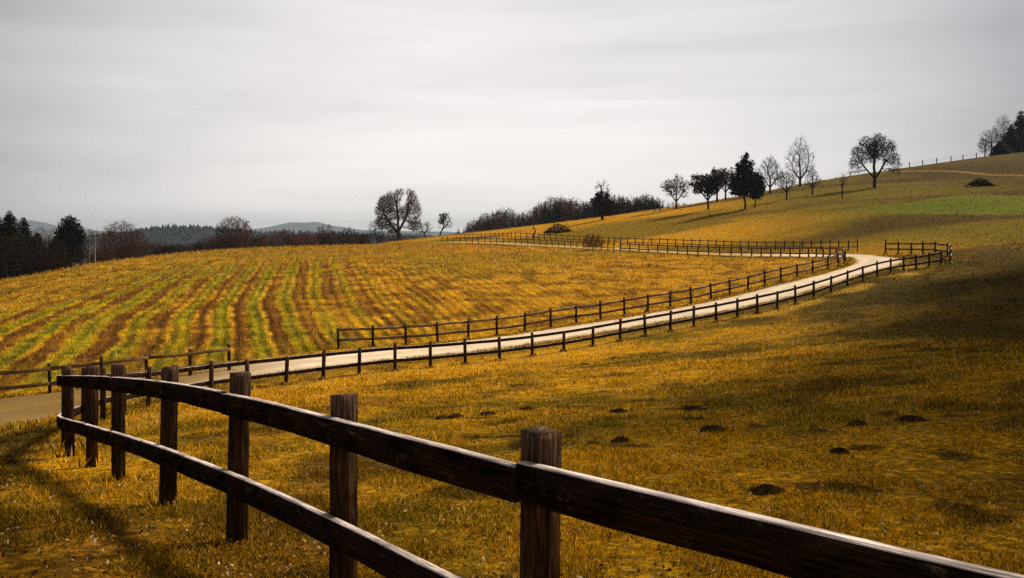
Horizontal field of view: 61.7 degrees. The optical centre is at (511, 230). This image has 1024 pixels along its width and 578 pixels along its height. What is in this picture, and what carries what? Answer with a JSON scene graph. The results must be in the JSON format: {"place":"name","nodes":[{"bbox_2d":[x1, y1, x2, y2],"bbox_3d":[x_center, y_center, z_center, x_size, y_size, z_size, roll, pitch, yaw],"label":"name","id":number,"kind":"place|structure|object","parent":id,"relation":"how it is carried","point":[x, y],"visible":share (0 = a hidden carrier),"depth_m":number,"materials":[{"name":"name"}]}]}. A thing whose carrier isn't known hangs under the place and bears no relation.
{"place":"outdoors","nodes":[
{"label":"outdoors","id":0,"kind":"place"},
{"bbox_2d":[0,219,116,233],"bbox_3d":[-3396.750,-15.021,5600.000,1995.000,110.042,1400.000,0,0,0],"label":"hills","id":1,"kind":"structure","parent":0,"point":[35,225],"depth_m":5498.18,"materials":[{"name":"grey"}]},
{"bbox_2d":[78,228,387,254],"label":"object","id":2,"kind":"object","parent":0,"point":[197,236],"depth_m":919.58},
{"bbox_2d":[43,223,430,252],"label":"forest","id":3,"kind":"object","parent":2,"relation":"on","point":[198,229],"visible":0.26,"depth_m":947.79,"materials":[{"name":"grey plant"}]},
{"bbox_2d":[242,222,458,233],"bbox_3d":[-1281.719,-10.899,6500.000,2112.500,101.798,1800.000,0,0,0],"label":"hills","id":4,"kind":"structure","parent":0,"point":[303,227],"depth_m":6204.74,"materials":[{"name":"grey"}]},
{"bbox_2d":[0,241,902,425],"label":"road","id":5,"kind":"structure","parent":0,"point":[28,407],"depth_m":50.67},
{"bbox_2d":[0,152,1023,577],"bbox_3d":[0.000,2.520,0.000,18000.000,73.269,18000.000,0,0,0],"label":"ground","id":6,"kind":"structure","parent":0,"point":[766,232],"depth_m":42.26,"materials":[{"name":"yellow plant"}]},
{"bbox_2d":[0,233,32,277],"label":"bare tree","id":7,"kind":"object","parent":6,"relation":"on","point":[6,268],"visible":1,"depth_m":112.90,"materials":[{"name":"black plant"}]},
{"bbox_2d":[0,211,33,279],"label":"conifer tree","id":8,"kind":"object","parent":6,"relation":"on","point":[7,226],"visible":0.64,"depth_m":115.28,"materials":[{"name":"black plant"}]},
{"bbox_2d":[16,217,42,274],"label":"conifer tree","id":9,"kind":"object","parent":6,"relation":"on","point":[26,231],"visible":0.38,"depth_m":117.72,"materials":[{"name":"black plant"}]},
{"bbox_2d":[18,235,48,273],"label":"bare tree","id":10,"kind":"object","parent":6,"relation":"on","point":[37,258],"visible":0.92,"depth_m":114.92,"materials":[{"name":"black plant"}]},
{"bbox_2d":[31,223,51,269],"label":"bare tree","id":11,"kind":"object","parent":6,"relation":"on","point":[42,241],"visible":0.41,"depth_m":121.00,"materials":[{"name":"black plant"}]},
{"bbox_2d":[33,232,49,269],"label":"conifer tree","id":12,"kind":"object","parent":6,"relation":"on","point":[38,236],"visible":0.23,"depth_m":123.64,"materials":[{"name":"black plant"}]},
{"bbox_2d":[41,226,60,270],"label":"bare tree","id":13,"kind":"object","parent":6,"relation":"on","point":[48,241],"visible":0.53,"depth_m":119.90,"materials":[{"name":"brown plant"}]},
{"bbox_2d":[34,238,71,269],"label":"bare tree","id":14,"kind":"object","parent":6,"relation":"on","point":[59,251],"visible":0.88,"depth_m":116.73,"materials":[{"name":"black plant"}]},
{"bbox_2d":[43,237,67,271],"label":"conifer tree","id":15,"kind":"object","parent":6,"relation":"on","point":[53,258],"visible":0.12,"depth_m":124.14,"materials":[{"name":"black plant"}]},
{"bbox_2d":[43,252,71,270],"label":"shrub","id":16,"kind":"object","parent":6,"relation":"on","point":[59,263],"visible":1,"depth_m":115.95,"materials":[{"name":"black plant"}]},
{"bbox_2d":[52,215,86,267],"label":"pine tree","id":17,"kind":"object","parent":6,"relation":"on","point":[70,232],"visible":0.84,"depth_m":120.40,"materials":[{"name":"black plant"}]},
{"bbox_2d":[69,248,92,265],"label":"shrub","id":18,"kind":"object","parent":6,"relation":"on","point":[79,257],"visible":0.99,"depth_m":118.94,"materials":[{"name":"black plant"}]},
{"bbox_2d":[89,229,100,261],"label":"birch tree","id":19,"kind":"object","parent":6,"relation":"on","point":[95,235],"visible":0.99,"depth_m":126.98,"materials":[{"name":"brown plant"}]},
{"bbox_2d":[87,250,105,263],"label":"shrub","id":20,"kind":"object","parent":6,"relation":"on","point":[93,257],"visible":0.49,"depth_m":142.66,"materials":[{"name":"brown plant"}]},
{"bbox_2d":[95,230,120,261],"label":"bare tree","id":21,"kind":"object","parent":6,"relation":"on","point":[103,248],"visible":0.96,"depth_m":137.92,"materials":[{"name":"brown plant"}]},
{"bbox_2d":[0,344,230,392],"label":"wooden fence","id":22,"kind":"object","parent":6,"relation":"on","point":[101,363],"visible":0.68,"depth_m":35.38,"materials":[{"name":"brown wood"}]},
{"bbox_2d":[98,219,142,259],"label":"bare tree","id":23,"kind":"object","parent":6,"relation":"on","point":[124,239],"visible":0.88,"depth_m":141.58,"materials":[{"name":"brown plant"}]},
{"bbox_2d":[124,230,151,257],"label":"bare tree","id":24,"kind":"object","parent":6,"relation":"on","point":[141,249],"visible":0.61,"depth_m":144.94,"materials":[{"name":"brown plant"}]},
{"bbox_2d":[130,244,151,257],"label":"shrub","id":25,"kind":"object","parent":6,"relation":"on","point":[149,250],"visible":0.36,"depth_m":153.21,"materials":[{"name":"brown plant"}]},
{"bbox_2d":[145,245,162,255],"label":"shrub","id":26,"kind":"object","parent":6,"relation":"on","point":[149,247],"visible":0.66,"depth_m":156.09,"materials":[{"name":"brown plant"}]},
{"bbox_2d":[159,243,177,254],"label":"shrub","id":27,"kind":"object","parent":6,"relation":"on","point":[169,249],"visible":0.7,"depth_m":159.00,"materials":[{"name":"brown plant"}]},
{"bbox_2d":[194,236,215,249],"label":"shrub","id":28,"kind":"object","parent":6,"relation":"on","point":[200,240],"visible":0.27,"depth_m":174.52,"materials":[{"name":"brown plant"}]},
{"bbox_2d":[207,239,223,249],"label":"shrub","id":29,"kind":"object","parent":6,"relation":"on","point":[215,244],"visible":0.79,"depth_m":165.38,"materials":[{"name":"brown plant"}]},
{"bbox_2d":[212,215,253,248],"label":"bush","id":30,"kind":"object","parent":6,"relation":"on","point":[236,240],"visible":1,"depth_m":162.61,"materials":[{"name":"brown plant"}]},
{"bbox_2d":[246,237,261,247],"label":"shrub","id":31,"kind":"object","parent":6,"relation":"on","point":[255,242],"visible":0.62,"depth_m":173.90,"materials":[{"name":"brown plant"}]},
{"bbox_2d":[252,233,270,247],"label":"shrub","id":32,"kind":"object","parent":6,"relation":"on","point":[262,240],"visible":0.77,"depth_m":177.46,"materials":[{"name":"brown plant"}]},
{"bbox_2d":[263,235,280,246],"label":"shrub","id":33,"kind":"object","parent":6,"relation":"on","point":[270,239],"visible":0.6,"depth_m":181.61,"materials":[{"name":"brown plant"}]},
{"bbox_2d":[269,234,285,246],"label":"shrub","id":34,"kind":"object","parent":6,"relation":"on","point":[276,237],"visible":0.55,"depth_m":184.29,"materials":[{"name":"brown plant"}]},
{"bbox_2d":[271,229,292,245],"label":"shrub","id":35,"kind":"object","parent":6,"relation":"on","point":[283,232],"visible":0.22,"depth_m":197.90,"materials":[{"name":"brown plant"}]},
{"bbox_2d":[279,236,293,246],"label":"shrub","id":36,"kind":"object","parent":6,"relation":"on","point":[287,243],"visible":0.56,"depth_m":187.63,"materials":[{"name":"brown plant"}]},
{"bbox_2d":[285,232,304,246],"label":"shrub","id":37,"kind":"object","parent":6,"relation":"on","point":[297,242],"visible":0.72,"depth_m":191.23,"materials":[{"name":"brown plant"}]},
{"bbox_2d":[299,233,314,245],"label":"shrub","id":38,"kind":"object","parent":6,"relation":"on","point":[306,242],"visible":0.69,"depth_m":196.02,"materials":[{"name":"brown plant"}]},
{"bbox_2d":[319,234,333,245],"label":"shrub","id":39,"kind":"object","parent":6,"relation":"on","point":[325,239],"visible":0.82,"depth_m":203.73,"materials":[{"name":"brown plant"}]},
{"bbox_2d":[318,223,335,245],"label":"bare tree","id":40,"kind":"object","parent":6,"relation":"on","point":[326,233],"visible":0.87,"depth_m":204.91,"materials":[{"name":"brown plant"}]},
{"bbox_2d":[328,232,344,244],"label":"shrub","id":41,"kind":"object","parent":6,"relation":"on","point":[336,240],"visible":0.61,"depth_m":210.32,"materials":[{"name":"brown plant"}]},
{"bbox_2d":[338,226,357,244],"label":"bare tree","id":42,"kind":"object","parent":6,"relation":"on","point":[351,239],"visible":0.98,"depth_m":209.76,"materials":[{"name":"brown plant"}]},
{"bbox_2d":[355,234,370,243],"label":"shrub","id":43,"kind":"object","parent":6,"relation":"on","point":[365,238],"visible":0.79,"depth_m":237.32,"materials":[{"name":"brown plant"}]},
{"bbox_2d":[362,232,375,243],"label":"shrub","id":44,"kind":"object","parent":6,"relation":"on","point":[371,238],"visible":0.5,"depth_m":243.22,"materials":[{"name":"brown plant"}]},
{"bbox_2d":[366,219,385,239],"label":"tree","id":45,"kind":"object","parent":6,"relation":"on","point":[374,232],"visible":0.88,"depth_m":257.81,"materials":[{"name":"brown plant"}]},
{"bbox_2d":[374,187,423,240],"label":"oak tree","id":46,"kind":"object","parent":6,"relation":"on","point":[386,210],"visible":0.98,"depth_m":261.55,"materials":[{"name":"black plant"}]},
{"bbox_2d":[416,221,432,236],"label":"tree","id":47,"kind":"object","parent":6,"relation":"on","point":[421,226],"visible":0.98,"depth_m":261.87,"materials":[{"name":"brown plant"}]},
{"bbox_2d":[0,242,850,392],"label":"field stubble","id":48,"kind":"object","parent":6,"relation":"on","point":[469,250],"visible":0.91,"depth_m":74.26,"materials":[{"name":"yellow plant"}]},
{"bbox_2d":[438,212,452,235],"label":"fruit tree","id":49,"kind":"object","parent":6,"relation":"on","point":[441,220],"visible":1,"depth_m":244.83,"materials":[{"name":"black plant"}]},
{"bbox_2d":[446,414,466,418],"bbox_3d":[-1.038,3.417,15.714,0.493,0.128,0.426,0,0,-32],"label":"molehill","id":50,"kind":"object","parent":6,"relation":"on","point":[452,416],"visible":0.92,"depth_m":15.64,"materials":[{"name":"soil"}]},
{"bbox_2d":[0,251,955,552],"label":"verge grass","id":51,"kind":"structure","parent":6,"relation":"on","point":[20,423],"depth_m":48.13,"materials":[{"name":"plant"}]},
{"bbox_2d":[476,214,491,230],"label":"bare tree","id":52,"kind":"object","parent":6,"relation":"on","point":[482,224],"visible":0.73,"depth_m":282.29,"materials":[{"name":"brown plant"}]},
{"bbox_2d":[456,232,511,238],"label":"wooden fence","id":53,"kind":"object","parent":6,"relation":"on","point":[490,236],"visible":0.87,"depth_m":178.10,"materials":[{"name":"brown wood"}]},
{"bbox_2d":[479,411,498,415],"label":"molehill","id":54,"kind":"object","parent":6,"relation":"on","point":[493,413],"visible":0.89,"depth_m":15.88,"materials":[{"name":"soil"}]},
{"bbox_2d":[489,210,505,229],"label":"bare tree","id":55,"kind":"object","parent":6,"relation":"on","point":[498,226],"visible":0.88,"depth_m":269.96,"materials":[{"name":"brown plant"}]},
{"bbox_2d":[500,209,516,227],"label":"bare tree","id":56,"kind":"object","parent":6,"relation":"on","point":[509,217],"visible":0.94,"depth_m":264.01,"materials":[{"name":"brown plant"}]},
{"bbox_2d":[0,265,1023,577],"bbox_3d":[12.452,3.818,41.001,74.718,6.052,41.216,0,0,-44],"label":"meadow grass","id":57,"kind":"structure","parent":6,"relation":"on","point":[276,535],"depth_m":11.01,"materials":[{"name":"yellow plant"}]},
{"bbox_2d":[0,318,1023,577],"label":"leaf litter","id":58,"kind":"object","parent":6,"relation":"on","point":[492,502],"visible":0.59,"depth_m":7.16,"materials":[{"name":"brown plant"}]},
{"bbox_2d":[510,214,522,227],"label":"bare tree","id":59,"kind":"object","parent":6,"relation":"on","point":[515,225],"visible":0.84,"depth_m":264.93,"materials":[{"name":"brown plant"}]},
{"bbox_2d":[441,237,613,251],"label":"wooden fence","id":60,"kind":"object","parent":6,"relation":"on","point":[527,242],"visible":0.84,"depth_m":144.54,"materials":[{"name":"brown wood"}]},
{"bbox_2d":[527,206,541,224],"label":"bare tree","id":61,"kind":"object","parent":6,"relation":"on","point":[533,214],"visible":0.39,"depth_m":274.81,"materials":[{"name":"plant"}]},
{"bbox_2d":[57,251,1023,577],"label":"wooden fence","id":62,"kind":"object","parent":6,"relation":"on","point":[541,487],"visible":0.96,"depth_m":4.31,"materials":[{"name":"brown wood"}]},
{"bbox_2d":[531,202,549,224],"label":"bare tree","id":63,"kind":"object","parent":6,"relation":"on","point":[536,216],"visible":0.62,"depth_m":268.26,"materials":[{"name":"black plant"}]},
{"bbox_2d":[540,201,548,223],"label":"spruce tree","id":64,"kind":"object","parent":6,"relation":"on","point":[544,213],"visible":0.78,"depth_m":258.41,"materials":[{"name":"black plant"}]},
{"bbox_2d":[542,197,561,220],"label":"bare tree","id":65,"kind":"object","parent":6,"relation":"on","point":[550,204],"visible":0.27,"depth_m":273.13,"materials":[{"name":"grey plant"}]},
{"bbox_2d":[543,223,570,233],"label":"brush heap","id":66,"kind":"object","parent":6,"relation":"on","point":[549,230],"visible":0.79,"depth_m":168.63,"materials":[{"name":"brown plant"}]},
{"bbox_2d":[551,199,564,222],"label":"spruce tree","id":67,"kind":"object","parent":6,"relation":"on","point":[556,216],"visible":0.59,"depth_m":263.48,"materials":[{"name":"black plant"}]},
{"bbox_2d":[549,197,570,221],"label":"bare tree","id":68,"kind":"object","parent":6,"relation":"on","point":[563,204],"visible":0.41,"depth_m":267.91,"materials":[{"name":"plant"}]},
{"bbox_2d":[558,200,573,220],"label":"bare tree","id":69,"kind":"object","parent":6,"relation":"on","point":[562,214],"visible":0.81,"depth_m":264.21,"materials":[{"name":"black plant"}]},
{"bbox_2d":[566,200,582,219],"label":"bare tree","id":70,"kind":"object","parent":6,"relation":"on","point":[574,207],"visible":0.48,"depth_m":269.09,"materials":[{"name":"grey plant"}]},
{"bbox_2d":[337,242,845,348],"bbox_3d":[15.226,4.312,76.494,27.702,5.399,70.367,0,0,20],"label":"wooden fence","id":71,"kind":"object","parent":6,"relation":"on","point":[468,331],"visible":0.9,"depth_m":61.24,"materials":[{"name":"brown wood"}]},
{"bbox_2d":[582,233,604,250],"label":"bush","id":72,"kind":"object","parent":6,"relation":"on","point":[595,245],"visible":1,"depth_m":117.98,"materials":[{"name":"brown plant"}]},
{"bbox_2d":[591,179,614,219],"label":"ivy tree","id":73,"kind":"object","parent":6,"relation":"on","point":[604,204],"visible":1,"depth_m":188.68,"materials":[{"name":"black plant"}]},
{"bbox_2d":[609,194,621,215],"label":"spruce tree","id":74,"kind":"object","parent":6,"relation":"on","point":[616,211],"visible":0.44,"depth_m":254.43,"materials":[{"name":"black plant"}]},
{"bbox_2d":[607,408,627,412],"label":"molehill","id":75,"kind":"object","parent":6,"relation":"on","point":[619,410],"visible":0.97,"depth_m":15.25,"materials":[{"name":"soil"}]},
{"bbox_2d":[615,197,628,214],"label":"bare tree","id":76,"kind":"object","parent":6,"relation":"on","point":[622,205],"visible":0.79,"depth_m":256.22,"materials":[{"name":"black plant"}]},
{"bbox_2d":[611,436,635,442],"bbox_3d":[1.469,2.843,11.588,0.415,0.123,0.357,0,0,0],"label":"molehill","id":77,"kind":"object","parent":6,"relation":"on","point":[622,439],"visible":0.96,"depth_m":11.54,"materials":[{"name":"soil"}]},
{"bbox_2d":[620,197,633,213],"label":"spruce tree","id":78,"kind":"object","parent":6,"relation":"on","point":[628,210],"visible":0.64,"depth_m":256.35,"materials":[{"name":"black plant"}]},
{"bbox_2d":[660,174,691,208],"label":"fruit tree","id":79,"kind":"object","parent":6,"relation":"on","point":[671,186],"visible":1,"depth_m":188.78,"materials":[{"name":"grey plant"}]},
{"bbox_2d":[515,232,857,251],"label":"wooden fence","id":80,"kind":"object","parent":6,"relation":"on","point":[708,240],"visible":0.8,"depth_m":115.92,"materials":[{"name":"brown wood"}]},
{"bbox_2d":[677,405,712,410],"bbox_3d":[3.176,3.114,14.926,0.667,0.128,0.579,0,0,0],"label":"molehill","id":81,"kind":"object","parent":6,"relation":"on","point":[692,408],"visible":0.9,"depth_m":14.88,"materials":[{"name":"soil"}]},
{"bbox_2d":[378,161,1023,280],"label":"hillside grass","id":82,"kind":"structure","parent":6,"relation":"on","point":[822,244],"depth_m":134.72,"materials":[{"name":"plant"}]},
{"bbox_2d":[688,173,723,209],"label":"fruit tree","id":83,"kind":"object","parent":6,"relation":"on","point":[710,185],"visible":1,"depth_m":171.57,"materials":[{"name":"black plant"}]},
{"bbox_2d":[689,424,738,433],"bbox_3d":[2.903,2.858,12.276,0.664,0.130,0.611,0,0,-35],"label":"molehill","id":84,"kind":"object","parent":6,"relation":"on","point":[712,427],"visible":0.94,"depth_m":12.22,"materials":[{"name":"soil"}]},
{"bbox_2d":[709,167,728,201],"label":"fruit tree","id":85,"kind":"object","parent":6,"relation":"on","point":[714,171],"visible":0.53,"depth_m":195.97,"materials":[{"name":"black plant"}]},
{"bbox_2d":[710,167,735,199],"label":"fruit tree","id":86,"kind":"object","parent":6,"relation":"on","point":[729,181],"visible":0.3,"depth_m":199.81,"materials":[{"name":"black plant"}]},
{"bbox_2d":[728,151,759,208],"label":"column tree","id":87,"kind":"object","parent":6,"relation":"on","point":[740,184],"visible":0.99,"depth_m":160.63,"materials":[{"name":"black plant"}]},
{"bbox_2d":[748,172,766,207],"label":"ivy tree","id":88,"kind":"object","parent":6,"relation":"on","point":[759,191],"visible":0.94,"depth_m":160.59,"materials":[{"name":"black plant"}]},
{"bbox_2d":[740,483,789,495],"bbox_3d":[2.430,2.471,8.154,0.486,0.134,0.416,0,0,0],"label":"molehill","id":89,"kind":"object","parent":6,"relation":"on","point":[769,488],"visible":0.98,"depth_m":8.11,"materials":[{"name":"soil"}]},
{"bbox_2d":[756,157,784,192],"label":"fruit tree","id":90,"kind":"object","parent":6,"relation":"on","point":[770,177],"visible":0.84,"depth_m":199.82,"materials":[{"name":"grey plant"}]},
{"bbox_2d":[773,171,797,199],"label":"fruit tree","id":91,"kind":"object","parent":6,"relation":"on","point":[782,175],"visible":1,"depth_m":169.70,"materials":[{"name":"grey plant"}]},
{"bbox_2d":[784,135,814,186],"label":"fruit tree","id":92,"kind":"object","parent":6,"relation":"on","point":[800,177],"visible":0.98,"depth_m":211.83,"materials":[{"name":"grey plant"}]},
{"bbox_2d":[801,167,821,194],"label":"fruit tree","id":93,"kind":"object","parent":6,"relation":"on","point":[812,185],"visible":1,"depth_m":174.65,"materials":[{"name":"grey plant"}]},
{"bbox_2d":[827,446,853,453],"bbox_3d":[3.897,2.621,10.135,0.295,0.123,0.297,0,0,36],"label":"molehill","id":94,"kind":"object","parent":6,"relation":"on","point":[839,450],"visible":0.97,"depth_m":10.11,"materials":[{"name":"soil"}]},
{"bbox_2d":[847,419,871,425],"bbox_3d":[4.879,2.724,12.107,0.362,0.149,0.315,0,0,-24],"label":"molehill","id":95,"kind":"object","parent":6,"relation":"on","point":[862,423],"visible":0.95,"depth_m":12.06,"materials":[{"name":"soil"}]},
{"bbox_2d":[846,132,902,187],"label":"pear tree","id":96,"kind":"object","parent":6,"relation":"on","point":[875,146],"visible":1,"depth_m":176.34,"materials":[{"name":"black plant"}]},
{"bbox_2d":[895,414,932,421],"bbox_3d":[5.698,2.697,12.226,0.580,0.123,0.518,0,0,0],"label":"molehill","id":97,"kind":"object","parent":6,"relation":"on","point":[910,418],"visible":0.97,"depth_m":12.18,"materials":[{"name":"soil"}]},
{"bbox_2d":[885,240,951,261],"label":"wooden fence","id":98,"kind":"object","parent":6,"relation":"on","point":[949,251],"visible":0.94,"depth_m":82.24,"materials":[{"name":"brown wood"}]},
{"bbox_2d":[965,178,996,186],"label":"brush heap","id":99,"kind":"object","parent":6,"relation":"on","point":[979,182],"visible":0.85,"depth_m":164.55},
{"bbox_2d":[977,137,994,156],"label":"bare tree","id":100,"kind":"object","parent":6,"relation":"on","point":[982,148],"visible":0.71,"depth_m":267.91,"materials":[{"name":"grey plant"}]},
{"bbox_2d":[978,128,1003,149],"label":"bare tree","id":101,"kind":"object","parent":6,"relation":"on","point":[991,141],"visible":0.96,"depth_m":261.86,"materials":[{"name":"grey plant"}]},
{"bbox_2d":[987,140,1013,155],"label":"spruce tree","id":102,"kind":"object","parent":6,"relation":"on","point":[1000,148],"visible":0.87,"depth_m":256.87,"materials":[{"name":"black plant"}]},
{"bbox_2d":[992,115,1013,143],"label":"bare tree","id":103,"kind":"object","parent":6,"relation":"on","point":[1004,125],"visible":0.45,"depth_m":267.92,"materials":[{"name":"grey plant"}]},
{"bbox_2d":[1002,125,1023,152],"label":"spruce tree","id":104,"kind":"object","parent":6,"relation":"on","point":[1010,139],"visible":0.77,"depth_m":260.82,"materials":[{"name":"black plant"}]},
{"bbox_2d":[1012,111,1023,151],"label":"spruce tree","id":105,"kind":"object","parent":6,"relation":"on","point":[1019,123],"visible":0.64,"depth_m":265.28,"materials":[{"name":"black plant"}]},
{"bbox_2d":[0,0,1023,232],"label":"sky","id":106,"kind":"structure","parent":0,"point":[142,113],"materials":[{"name":"grey"}]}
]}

